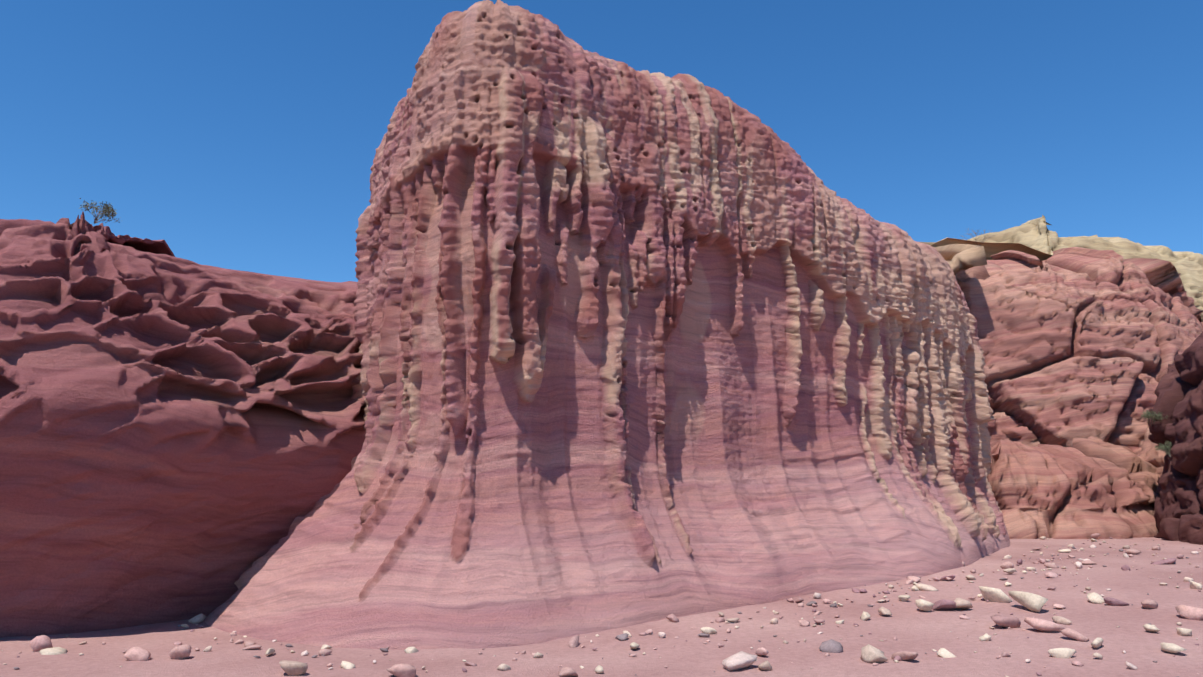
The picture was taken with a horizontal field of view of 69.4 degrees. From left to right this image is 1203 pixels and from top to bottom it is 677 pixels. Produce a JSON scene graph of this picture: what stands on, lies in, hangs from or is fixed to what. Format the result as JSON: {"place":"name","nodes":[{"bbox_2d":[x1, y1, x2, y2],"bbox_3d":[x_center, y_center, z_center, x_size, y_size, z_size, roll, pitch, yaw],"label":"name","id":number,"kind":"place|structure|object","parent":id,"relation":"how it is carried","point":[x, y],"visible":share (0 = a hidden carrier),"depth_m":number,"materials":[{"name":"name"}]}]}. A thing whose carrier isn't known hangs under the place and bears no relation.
{"place":"outdoors","nodes":[
{"label":"outdoors","id":0,"kind":"place"},
{"bbox_2d":[0,537,1202,676],"bbox_3d":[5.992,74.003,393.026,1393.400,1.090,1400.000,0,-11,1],"label":"desert ground","id":1,"kind":"structure","parent":0,"point":[912,627],"depth_m":9.61,"materials":[{"name":"sand"}]},
{"bbox_2d":[0,211,365,637],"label":"rock cliff","id":2,"kind":"structure","parent":1,"relation":"on","point":[182,439],"depth_m":11.56,"materials":[{"name":"stone"}]},
{"bbox_2d":[80,198,120,223],"bbox_3d":[-8.113,-2.054,14.016,0.516,0.416,0.699,0,-11,1],"label":"shrub","id":3,"kind":"object","parent":2,"relation":"on","point":[106,208],"visible":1,"depth_m":14.04,"materials":[{"name":"green plant"}]},
{"bbox_2d":[1,538,1200,676],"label":"gravel pebbles","id":4,"kind":"object","parent":1,"relation":"on","point":[644,653],"visible":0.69,"depth_m":9.71,"materials":[{"name":"stone"}]},
{"bbox_2d":[205,0,1009,649],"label":"sandstone butte","id":5,"kind":"object","parent":1,"relation":"on","point":[643,346],"visible":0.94,"depth_m":12.65,"materials":[{"name":"stone"}]},
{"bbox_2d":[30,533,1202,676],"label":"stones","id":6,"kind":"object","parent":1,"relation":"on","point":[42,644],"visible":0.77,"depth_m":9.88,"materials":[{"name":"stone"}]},
{"bbox_2d":[987,436,1158,538],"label":"ledges","id":7,"kind":"object","parent":1,"relation":"on","point":[1082,488],"visible":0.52,"depth_m":22.99,"materials":[{"name":"stone"}]},
{"bbox_2d":[1134,427,1168,476],"bbox_3d":[21.219,4.245,28.442,11.354,5.873,10.414,0,-11,1],"label":"rock","id":8,"kind":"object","parent":1,"relation":"on","point":[1147,451],"depth_m":26.78,"materials":[{"name":"stone"}]},
{"bbox_2d":[1148,332,1202,544],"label":"dark outcrop","id":9,"kind":"object","parent":1,"relation":"on","point":[1178,513],"visible":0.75,"depth_m":21.77,"materials":[{"name":"stone"}]},
{"bbox_2d":[1141,409,1167,425],"bbox_3d":[14.497,2.072,22.844,0.675,0.474,0.688,0,-11,1],"label":"green shrub","id":10,"kind":"object","parent":9,"relation":"on","point":[1149,415],"visible":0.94,"depth_m":22.73,"materials":[{"name":"green plant"}]},
{"bbox_2d":[1154,441,1171,456],"bbox_3d":[14.188,2.778,21.879,0.536,0.448,0.419,-5,-11,23],"label":"green shrub","id":11,"kind":"object","parent":9,"relation":"on","point":[1167,448],"visible":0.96,"depth_m":21.83,"materials":[{"name":"green plant"}]},
{"bbox_2d":[0,0,1202,281],"label":"sky","id":12,"kind":"structure","parent":0,"point":[241,135],"materials":[{"name":"blue"}]},
{"bbox_2d":[930,237,1202,452],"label":"cliff","id":13,"kind":"structure","parent":0,"point":[1076,342],"depth_m":30.09,"materials":[{"name":"stone"}]},
{"bbox_2d":[960,228,996,245],"bbox_3d":[15.216,-4.095,35.024,1.425,0.795,1.121,-3,-11,17],"label":"dead bush on cliff","id":14,"kind":"object","parent":13,"relation":"on","point":[978,236],"visible":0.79,"depth_m":35.05,"materials":[{"name":"beige plant"}]},
{"bbox_2d":[920,215,1202,321],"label":"distant rock ridge","id":15,"kind":"structure","parent":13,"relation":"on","point":[1037,234],"depth_m":89.24,"materials":[{"name":"beige stone"}]}
]}

